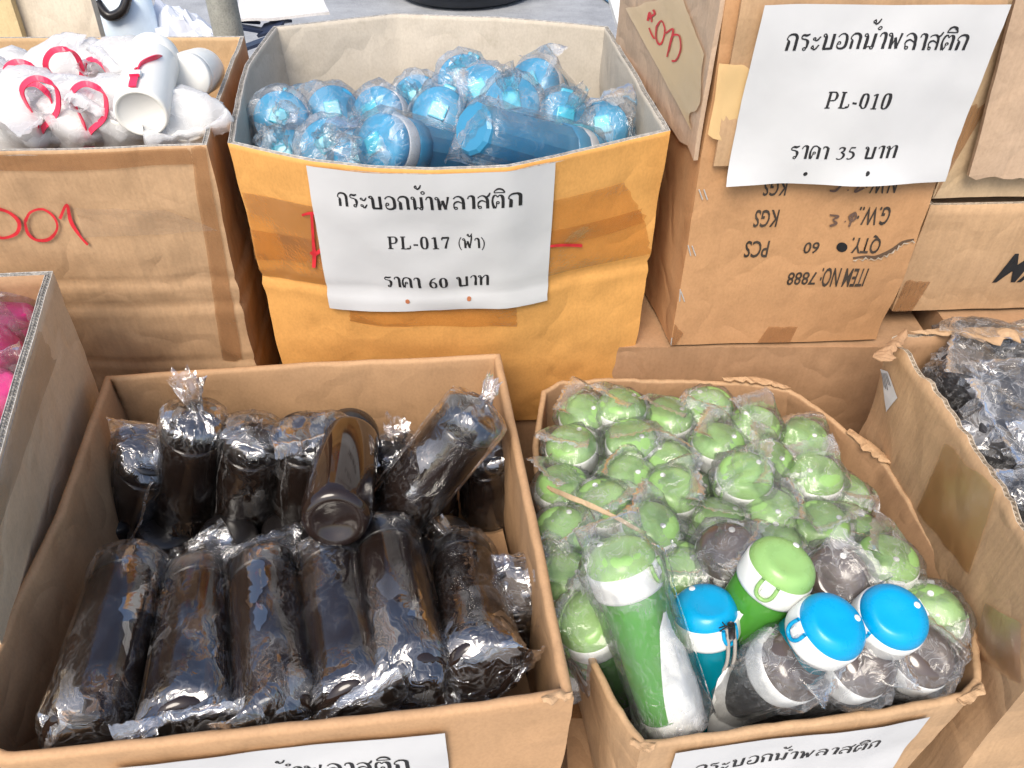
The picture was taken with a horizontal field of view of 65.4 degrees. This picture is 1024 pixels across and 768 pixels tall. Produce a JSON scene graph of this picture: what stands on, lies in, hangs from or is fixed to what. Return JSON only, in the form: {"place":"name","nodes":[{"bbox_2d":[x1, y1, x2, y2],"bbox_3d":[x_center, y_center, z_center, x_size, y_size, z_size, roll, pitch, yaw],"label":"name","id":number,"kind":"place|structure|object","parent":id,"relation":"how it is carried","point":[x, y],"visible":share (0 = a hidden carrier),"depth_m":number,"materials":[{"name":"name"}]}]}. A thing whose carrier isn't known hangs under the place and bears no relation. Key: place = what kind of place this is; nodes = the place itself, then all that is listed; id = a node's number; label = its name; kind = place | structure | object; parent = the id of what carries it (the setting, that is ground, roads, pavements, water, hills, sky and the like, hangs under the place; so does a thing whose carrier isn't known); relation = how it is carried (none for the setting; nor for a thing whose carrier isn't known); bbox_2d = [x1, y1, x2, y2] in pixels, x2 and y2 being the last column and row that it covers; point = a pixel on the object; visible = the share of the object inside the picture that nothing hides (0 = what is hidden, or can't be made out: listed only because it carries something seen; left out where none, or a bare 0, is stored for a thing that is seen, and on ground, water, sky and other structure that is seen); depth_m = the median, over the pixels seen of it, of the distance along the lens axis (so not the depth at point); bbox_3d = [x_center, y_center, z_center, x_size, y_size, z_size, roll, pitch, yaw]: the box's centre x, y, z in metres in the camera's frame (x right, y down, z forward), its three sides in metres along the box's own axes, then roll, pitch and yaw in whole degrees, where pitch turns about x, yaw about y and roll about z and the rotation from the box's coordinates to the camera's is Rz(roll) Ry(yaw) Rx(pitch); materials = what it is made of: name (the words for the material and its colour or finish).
{"place":"outdoors","nodes":[
{"label":"outdoors","id":0,"kind":"place"},
{"bbox_2d":[0,36,278,391],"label":"open carton","id":1,"kind":"object","parent":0,"point":[145,254],"visible":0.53,"depth_m":1.13,"materials":[{"name":"cardboard"}]},
{"bbox_2d":[0,72,60,148],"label":"white bottle","id":2,"kind":"object","parent":1,"relation":"in","point":[21,119],"visible":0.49,"depth_m":1.02,"materials":[{"name":"beige plastic"}]},
{"bbox_2d":[22,32,86,75],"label":"white bottle","id":3,"kind":"object","parent":1,"relation":"in","point":[56,53],"visible":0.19,"depth_m":1.12,"materials":[{"name":"beige plastic"}]},
{"bbox_2d":[36,73,108,147],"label":"white bottle","id":4,"kind":"object","parent":1,"relation":"in","point":[71,126],"visible":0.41,"depth_m":1.03,"materials":[{"name":"beige plastic"}]},
{"bbox_2d":[85,35,134,74],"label":"white bottle","id":5,"kind":"object","parent":1,"relation":"in","point":[109,53],"visible":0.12,"depth_m":1.09,"materials":[{"name":"beige plastic"}]},
{"bbox_2d":[64,74,166,146],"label":"white bottle","id":6,"kind":"object","parent":1,"relation":"in","point":[112,131],"visible":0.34,"depth_m":1.03,"materials":[{"name":"beige plastic"}]},
{"bbox_2d":[113,32,178,135],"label":"white bottle","id":7,"kind":"object","parent":1,"relation":"in","point":[146,86],"visible":1,"depth_m":1.02,"materials":[{"name":"beige plastic"}]},
{"bbox_2d":[142,84,234,144],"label":"white bottle","id":8,"kind":"object","parent":1,"relation":"in","point":[195,114],"visible":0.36,"depth_m":1.05,"materials":[{"name":"beige plastic"}]},
{"bbox_2d":[176,48,224,94],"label":"white bottle","id":9,"kind":"object","parent":1,"relation":"in","point":[201,69],"visible":0.62,"depth_m":1.12,"materials":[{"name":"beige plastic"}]},
{"bbox_2d":[257,19,286,37],"bbox_3d":[-0.708,-1.050,2.350,0.080,0.008,0.060,-3,55,24],"label":"navy card","id":10,"kind":"object","parent":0,"point":[266,27],"visible":0.71,"depth_m":2.35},
{"bbox_2d":[238,0,329,21],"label":"white flap box","id":11,"kind":"object","parent":10,"relation":"on","point":[262,10],"visible":0.95,"depth_m":2.37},
{"bbox_2d":[152,0,616,57],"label":"ground","id":12,"kind":"structure","parent":0,"point":[594,12],"depth_m":4.75,"materials":[{"name":"concrete"}]},
{"bbox_2d":[15,0,104,36],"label":"beige board","id":13,"kind":"object","parent":12,"relation":"on","point":[44,18],"visible":0.09,"depth_m":1.52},
{"bbox_2d":[205,0,248,55],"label":"concrete post","id":14,"kind":"object","parent":12,"relation":"on","point":[224,17],"depth_m":1.60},
{"bbox_2d":[515,420,536,481],"bbox_3d":[-0.160,0.083,1.656,0.480,0.445,0.450,0,40,0],"label":"closed carton","id":15,"kind":"object","parent":12,"relation":"on","point":[526,430],"depth_m":1.37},
{"bbox_2d":[228,13,669,420],"bbox_3d":[-0.106,-0.286,1.368,0.630,0.480,0.660,0,40,0],"label":"open carton","id":16,"kind":"object","parent":15,"relation":"on","point":[582,322],"visible":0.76,"depth_m":1.17,"materials":[{"name":"cardboard"}]},
{"bbox_2d":[247,83,311,138],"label":"blue bottle","id":17,"kind":"object","parent":16,"relation":"in","point":[271,104],"visible":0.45,"depth_m":1.17,"materials":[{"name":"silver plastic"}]},
{"bbox_2d":[283,79,357,120],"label":"blue bottle","id":18,"kind":"object","parent":16,"relation":"in","point":[331,96],"visible":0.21,"depth_m":1.20,"materials":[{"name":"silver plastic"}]},
{"bbox_2d":[291,111,354,160],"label":"blue bottle","id":19,"kind":"object","parent":16,"relation":"in","point":[307,140],"visible":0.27,"depth_m":1.13,"materials":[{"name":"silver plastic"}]},
{"bbox_2d":[348,77,411,126],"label":"blue bottle","id":20,"kind":"object","parent":16,"relation":"in","point":[380,90],"visible":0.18,"depth_m":1.19,"materials":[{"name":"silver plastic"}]},
{"bbox_2d":[334,104,468,166],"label":"blue bottle","id":21,"kind":"object","parent":16,"relation":"in","point":[384,135],"visible":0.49,"depth_m":1.04,"materials":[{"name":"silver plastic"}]},
{"bbox_2d":[306,163,554,311],"bbox_3d":[-0.102,-0.182,1.049,0.312,0.222,0.047,-1,40,-2],"label":"price sign","id":22,"kind":"object","parent":16,"relation":"attached to","point":[402,242],"visible":1,"depth_m":1.04,"materials":[{"name":"paper"}]},
{"bbox_2d":[407,67,469,130],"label":"blue bottle","id":23,"kind":"object","parent":16,"relation":"in","point":[437,101],"visible":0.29,"depth_m":1.16,"materials":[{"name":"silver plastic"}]},
{"bbox_2d":[454,60,509,105],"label":"blue bottle","id":24,"kind":"object","parent":16,"relation":"in","point":[481,73],"visible":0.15,"depth_m":1.17,"materials":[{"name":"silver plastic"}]},
{"bbox_2d":[479,60,546,110],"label":"blue bottle","id":25,"kind":"object","parent":16,"relation":"in","point":[512,85],"visible":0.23,"depth_m":1.12,"materials":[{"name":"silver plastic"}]},
{"bbox_2d":[444,94,606,165],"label":"blue bottle","id":26,"kind":"object","parent":16,"relation":"in","point":[490,130],"visible":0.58,"depth_m":1.02,"materials":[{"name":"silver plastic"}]},
{"bbox_2d":[515,43,575,96],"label":"blue bottle","id":27,"kind":"object","parent":16,"relation":"in","point":[545,70],"visible":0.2,"depth_m":1.19,"materials":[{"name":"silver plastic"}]},
{"bbox_2d":[539,81,595,123],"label":"blue bottle","id":28,"kind":"object","parent":16,"relation":"in","point":[564,100],"visible":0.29,"depth_m":1.14,"materials":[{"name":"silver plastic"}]},
{"bbox_2d":[579,83,636,141],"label":"blue bottle","id":29,"kind":"object","parent":16,"relation":"in","point":[614,119],"visible":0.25,"depth_m":1.16,"materials":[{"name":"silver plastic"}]},
{"bbox_2d":[561,691,592,767],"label":"closed carton","id":30,"kind":"object","parent":12,"relation":"on","point":[577,753],"depth_m":1.17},
{"bbox_2d":[532,376,985,767],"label":"open carton","id":31,"kind":"object","parent":30,"relation":"on","point":[616,739],"visible":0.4,"depth_m":0.90,"materials":[{"name":"cardboard"}]},
{"bbox_2d":[527,530,587,703],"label":"green bottle","id":32,"kind":"object","parent":31,"relation":"in","point":[561,567],"visible":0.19,"depth_m":0.92,"materials":[{"name":"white plastic"}]},
{"bbox_2d":[527,456,591,512],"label":"green bottle","id":33,"kind":"object","parent":31,"relation":"in","point":[565,477],"visible":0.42,"depth_m":1.02,"materials":[{"name":"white plastic"}]},
{"bbox_2d":[533,421,602,474],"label":"green bottle","id":34,"kind":"object","parent":31,"relation":"in","point":[573,444],"visible":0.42,"depth_m":1.06,"materials":[{"name":"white plastic"}]},
{"bbox_2d":[536,501,602,557],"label":"green bottle","id":35,"kind":"object","parent":31,"relation":"in","point":[561,521],"visible":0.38,"depth_m":0.95,"materials":[{"name":"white plastic"}]},
{"bbox_2d":[552,376,603,436],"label":"green bottle","id":36,"kind":"object","parent":31,"relation":"in","point":[583,406],"visible":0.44,"depth_m":1.12,"materials":[{"name":"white plastic"}]},
{"bbox_2d":[538,573,637,718],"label":"green bottle","id":37,"kind":"object","parent":31,"relation":"in","point":[582,638],"visible":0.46,"depth_m":0.87,"materials":[{"name":"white plastic"}]},
{"bbox_2d":[567,475,636,537],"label":"green bottle","id":38,"kind":"object","parent":31,"relation":"in","point":[610,496],"visible":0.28,"depth_m":0.98,"materials":[{"name":"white plastic"}]},
{"bbox_2d":[587,381,649,425],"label":"green bottle","id":39,"kind":"object","parent":31,"relation":"in","point":[616,402],"visible":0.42,"depth_m":1.11,"materials":[{"name":"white plastic"}]},
{"bbox_2d":[591,443,654,500],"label":"green bottle","id":40,"kind":"object","parent":31,"relation":"in","point":[631,468],"visible":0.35,"depth_m":1.02,"materials":[{"name":"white plastic"}]},
{"bbox_2d":[599,415,665,460],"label":"green bottle","id":41,"kind":"object","parent":31,"relation":"in","point":[640,435],"visible":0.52,"depth_m":1.06,"materials":[{"name":"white plastic"}]},
{"bbox_2d":[571,506,715,738],"bbox_3d":[0.138,0.258,0.835,0.095,0.240,0.111,-11,14,37],"label":"green bottle","id":42,"kind":"object","parent":31,"relation":"in","point":[624,578],"visible":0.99,"depth_m":0.81,"materials":[{"name":"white plastic"}]},
{"bbox_2d":[612,477,688,557],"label":"green bottle","id":43,"kind":"object","parent":31,"relation":"in","point":[663,522],"visible":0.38,"depth_m":0.93,"materials":[{"name":"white plastic"}]},
{"bbox_2d":[640,393,695,448],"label":"green bottle","id":44,"kind":"object","parent":31,"relation":"in","point":[670,413],"visible":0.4,"depth_m":1.11,"materials":[{"name":"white plastic"}]},
{"bbox_2d":[645,427,703,473],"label":"green bottle","id":45,"kind":"object","parent":31,"relation":"in","point":[669,450],"visible":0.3,"depth_m":1.05,"materials":[{"name":"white plastic"}]},
{"bbox_2d":[646,453,708,521],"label":"green bottle","id":46,"kind":"object","parent":31,"relation":"in","point":[682,488],"visible":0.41,"depth_m":0.99,"materials":[{"name":"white plastic"}]},
{"bbox_2d":[664,536,709,596],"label":"green bottle","id":47,"kind":"object","parent":31,"relation":"in","point":[687,572],"visible":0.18,"depth_m":0.91,"materials":[{"name":"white plastic"}]},
{"bbox_2d":[680,383,738,425],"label":"green bottle","id":48,"kind":"object","parent":31,"relation":"in","point":[696,398],"visible":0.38,"depth_m":1.11,"materials":[{"name":"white plastic"}]},
{"bbox_2d":[674,583,750,732],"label":"sky blue bottle","id":49,"kind":"object","parent":31,"relation":"in","point":[711,617],"visible":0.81,"depth_m":0.84,"materials":[{"name":"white plastic"}]},
{"bbox_2d":[685,403,748,473],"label":"green bottle","id":50,"kind":"object","parent":31,"relation":"in","point":[709,436],"visible":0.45,"depth_m":1.05,"materials":[{"name":"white plastic"}]},
{"bbox_2d":[689,495,750,529],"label":"green bottle","id":51,"kind":"object","parent":31,"relation":"in","point":[716,507],"visible":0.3,"depth_m":0.98,"materials":[{"name":"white plastic"}]},
{"bbox_2d":[688,516,768,588],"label":"brown bottle","id":52,"kind":"object","parent":31,"relation":"in","point":[723,546],"visible":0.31,"depth_m":0.90,"materials":[{"name":"white plastic"}]},
{"bbox_2d":[707,438,782,508],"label":"green bottle","id":53,"kind":"object","parent":31,"relation":"in","point":[743,478],"visible":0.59,"depth_m":0.98,"materials":[{"name":"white plastic"}]},
{"bbox_2d":[728,386,787,444],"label":"green bottle","id":54,"kind":"object","parent":31,"relation":"in","point":[759,411],"visible":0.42,"depth_m":1.08,"materials":[{"name":"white plastic"}]},
{"bbox_2d":[745,419,792,489],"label":"green bottle","id":55,"kind":"object","parent":31,"relation":"in","point":[782,458],"visible":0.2,"depth_m":1.03,"materials":[{"name":"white plastic"}]},
{"bbox_2d":[724,536,815,648],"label":"green bottle","id":56,"kind":"object","parent":31,"relation":"in","point":[772,579],"visible":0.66,"depth_m":0.82,"materials":[{"name":"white plastic"}]},
{"bbox_2d":[743,477,813,528],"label":"green bottle","id":57,"kind":"object","parent":31,"relation":"in","point":[782,507],"visible":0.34,"depth_m":0.96,"materials":[{"name":"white plastic"}]},
{"bbox_2d":[725,621,845,726],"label":"brown bottle","id":58,"kind":"object","parent":31,"relation":"in","point":[770,676],"visible":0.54,"depth_m":0.81,"materials":[{"name":"white plastic"}]},
{"bbox_2d":[671,717,929,767],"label":"price sign","id":59,"kind":"object","parent":31,"relation":"attached to","point":[882,747],"visible":1,"depth_m":0.83,"materials":[{"name":"paper"}]},
{"bbox_2d":[778,411,834,456],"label":"green bottle","id":60,"kind":"object","parent":31,"relation":"in","point":[813,432],"visible":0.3,"depth_m":1.09,"materials":[{"name":"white plastic"}]},
{"bbox_2d":[747,592,866,718],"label":"sky blue bottle","id":61,"kind":"object","parent":31,"relation":"in","point":[821,632],"visible":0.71,"depth_m":0.78,"materials":[{"name":"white plastic"}]},
{"bbox_2d":[784,434,851,503],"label":"green bottle","id":62,"kind":"object","parent":31,"relation":"in","point":[814,473],"visible":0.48,"depth_m":1.00,"materials":[{"name":"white plastic"}]},
{"bbox_2d":[793,496,867,548],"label":"green bottle","id":63,"kind":"object","parent":31,"relation":"in","point":[828,515],"visible":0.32,"depth_m":0.95,"materials":[{"name":"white plastic"}]},
{"bbox_2d":[751,646,921,724],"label":"brown bottle","id":64,"kind":"object","parent":31,"relation":"in","point":[867,680],"visible":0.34,"depth_m":0.80,"materials":[{"name":"white plastic"}]},
{"bbox_2d":[803,526,891,603],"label":"brown bottle","id":65,"kind":"object","parent":31,"relation":"in","point":[844,570],"visible":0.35,"depth_m":0.86,"materials":[{"name":"white plastic"}]},
{"bbox_2d":[849,509,926,590],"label":"green bottle","id":66,"kind":"object","parent":31,"relation":"in","point":[900,560],"visible":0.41,"depth_m":0.90,"materials":[{"name":"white plastic"}]},
{"bbox_2d":[851,583,928,659],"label":"sky blue bottle","id":67,"kind":"object","parent":31,"relation":"in","point":[894,617],"visible":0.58,"depth_m":0.80,"materials":[{"name":"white plastic"}]},
{"bbox_2d":[883,615,972,707],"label":"brown bottle","id":68,"kind":"object","parent":31,"relation":"in","point":[937,666],"visible":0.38,"depth_m":0.83,"materials":[{"name":"white plastic"}]},
{"bbox_2d":[908,575,977,656],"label":"green bottle","id":69,"kind":"object","parent":31,"relation":"in","point":[945,603],"visible":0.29,"depth_m":0.87,"materials":[{"name":"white plastic"}]},
{"bbox_2d":[612,292,922,433],"bbox_3d":[0.380,0.032,1.600,0.560,0.595,0.430,0,40,0],"label":"closed carton","id":70,"kind":"object","parent":12,"relation":"on","point":[837,381],"visible":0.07,"depth_m":1.27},
{"bbox_2d":[616,0,1008,344],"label":"stacked carton","id":71,"kind":"object","parent":70,"relation":"on","point":[780,262],"visible":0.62,"depth_m":1.13,"materials":[{"name":"cardboard"}]},
{"bbox_2d":[726,4,1010,186],"bbox_3d":[0.428,-0.349,0.982,0.296,0.223,0.014,-1,40,-1],"label":"price sign","id":72,"kind":"object","parent":71,"relation":"attached to","point":[854,95],"visible":1,"depth_m":0.98,"materials":[{"name":"paper"}]},
{"bbox_2d":[911,307,1023,329],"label":"closed carton","id":73,"kind":"object","parent":12,"relation":"on","point":[926,319],"depth_m":1.27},
{"bbox_2d":[890,196,1023,310],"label":"stacked carton","id":74,"kind":"object","parent":73,"relation":"on","point":[968,253],"visible":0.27,"depth_m":1.20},
{"bbox_2d":[931,0,1023,198],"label":"stacked carton","id":75,"kind":"object","parent":74,"relation":"on","point":[987,160],"visible":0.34,"depth_m":1.07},
{"bbox_3d":[-0.760,-0.375,2.080,0.520,0.601,0.430,0,40,0],"label":"closed carton","id":76,"kind":"object","parent":12,"relation":"on","visible":0},
{"bbox_2d":[96,0,158,36],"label":"white pail","id":77,"kind":"object","parent":76,"relation":"on","point":[127,17],"visible":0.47,"depth_m":1.66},
{"bbox_2d":[153,0,212,36],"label":"white sack","id":78,"kind":"object","parent":76,"relation":"on","point":[175,20],"visible":0.24,"depth_m":1.72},
{"bbox_3d":[-0.265,0.512,1.252,0.530,0.305,0.420,0,40,0],"label":"closed carton","id":79,"kind":"object","parent":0,"visible":0},
{"bbox_2d":[0,354,573,767],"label":"open carton","id":80,"kind":"object","parent":79,"relation":"on","point":[525,723],"visible":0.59,"depth_m":0.89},
{"bbox_2d":[35,539,171,748],"bbox_3d":[-0.431,0.268,0.852,0.116,0.093,0.290,-39,32,13],"label":"black bottle","id":81,"kind":"object","parent":80,"relation":"in","point":[99,673],"visible":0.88,"depth_m":0.79,"materials":[{"name":"plastic"}]},
{"bbox_2d":[106,417,159,538],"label":"black bottle","id":82,"kind":"object","parent":80,"relation":"in","point":[134,476],"visible":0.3,"depth_m":1.05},
{"bbox_2d":[134,519,193,562],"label":"black bottle","id":83,"kind":"object","parent":80,"relation":"in","point":[153,531],"visible":0.2,"depth_m":1.08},
{"bbox_2d":[109,517,245,739],"bbox_3d":[-0.338,0.267,0.846,0.127,0.112,0.258,-37,32,4],"label":"black bottle","id":84,"kind":"object","parent":80,"relation":"in","point":[183,690],"visible":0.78,"depth_m":0.80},
{"bbox_2d":[154,372,231,550],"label":"black bottle","id":85,"kind":"object","parent":80,"relation":"in","point":[189,443],"visible":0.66,"depth_m":1.03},
{"bbox_2d":[197,515,258,561],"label":"black bottle","id":86,"kind":"object","parent":80,"relation":"in","point":[241,532],"visible":0.22,"depth_m":1.06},
{"bbox_2d":[210,409,279,537],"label":"black bottle","id":87,"kind":"object","parent":80,"relation":"in","point":[246,478],"visible":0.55,"depth_m":1.03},
{"bbox_2d":[203,521,317,729],"bbox_3d":[-0.248,0.265,0.850,0.118,0.118,0.252,-32,36,-1],"label":"black bottle","id":88,"kind":"object","parent":80,"relation":"in","point":[272,676],"visible":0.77,"depth_m":0.81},
{"bbox_2d":[123,733,448,767],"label":"price sign","id":89,"kind":"object","parent":80,"relation":"attached to","point":[426,751],"visible":1,"depth_m":0.75,"materials":[{"name":"paper"}]},
{"bbox_2d":[268,409,347,524],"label":"black bottle","id":90,"kind":"object","parent":80,"relation":"in","point":[298,434],"visible":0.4,"depth_m":1.04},
{"bbox_2d":[300,408,378,546],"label":"black bottle","id":91,"kind":"object","parent":80,"relation":"in","point":[337,506],"visible":0.95,"depth_m":0.91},
{"bbox_2d":[292,536,408,719],"bbox_3d":[-0.190,0.252,0.873,0.119,0.091,0.286,-25,35,-5],"label":"black bottle","id":92,"kind":"object","parent":80,"relation":"in","point":[343,650],"visible":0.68,"depth_m":0.80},
{"bbox_2d":[376,414,417,480],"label":"black bottle","id":93,"kind":"object","parent":80,"relation":"in","point":[394,441],"visible":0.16,"depth_m":1.08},
{"bbox_2d":[355,511,461,710],"bbox_3d":[-0.138,0.243,0.899,0.110,0.111,0.283,-18,33,-8],"label":"black bottle","id":94,"kind":"object","parent":80,"relation":"in","point":[400,588],"visible":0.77,"depth_m":0.83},
{"bbox_2d":[373,371,506,540],"bbox_3d":[-0.106,0.093,0.999,0.111,0.283,0.110,47,19,22],"label":"black bottle","id":95,"kind":"object","parent":80,"relation":"in","point":[461,432],"visible":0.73,"depth_m":0.97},
{"bbox_2d":[458,441,505,540],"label":"black bottle","id":96,"kind":"object","parent":80,"relation":"in","point":[481,496],"visible":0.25,"depth_m":1.11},
{"bbox_2d":[424,518,544,704],"bbox_3d":[-0.040,0.255,0.923,0.114,0.113,0.282,-7,20,-7],"label":"black bottle","id":97,"kind":"object","parent":80,"relation":"in","point":[486,648],"visible":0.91,"depth_m":0.83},
{"bbox_2d":[491,552,548,679],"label":"black bottle","id":98,"kind":"object","parent":80,"relation":"in","point":[515,585],"visible":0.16,"depth_m":0.94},
{"bbox_3d":[-0.785,0.552,1.214,0.290,0.295,0.450,0,40,0],"label":"closed carton","id":99,"kind":"object","parent":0,"visible":0},
{"bbox_2d":[0,271,98,644],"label":"open carton","id":100,"kind":"object","parent":99,"relation":"on","point":[53,394],"visible":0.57,"depth_m":0.94,"materials":[{"name":"cardboard"}]},
{"bbox_3d":[0.710,0.507,1.267,0.360,0.295,0.430,0,40,0],"label":"closed carton","id":101,"kind":"object","parent":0,"visible":0},
{"bbox_2d":[859,324,1023,767],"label":"open carton","id":102,"kind":"object","parent":101,"relation":"on","point":[961,499],"visible":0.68,"depth_m":0.92,"materials":[{"name":"cardboard"}]},
{"bbox_2d":[921,322,1010,429],"bbox_3d":[0.591,0.024,1.050,0.112,0.158,0.126,18,41,27],"label":"charcoal tumbler","id":103,"kind":"object","parent":102,"relation":"in","point":[952,383],"visible":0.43,"depth_m":1.02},
{"bbox_2d":[931,316,1023,382],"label":"charcoal tumbler","id":104,"kind":"object","parent":102,"relation":"in","point":[972,321],"visible":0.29,"depth_m":1.06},
{"bbox_2d":[958,378,1023,482],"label":"charcoal tumbler","id":105,"kind":"object","parent":102,"relation":"in","point":[990,433],"visible":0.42,"depth_m":0.94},
{"bbox_2d":[962,358,1023,410],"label":"charcoal tumbler","id":106,"kind":"object","parent":102,"relation":"in","point":[1008,380],"visible":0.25,"depth_m":0.99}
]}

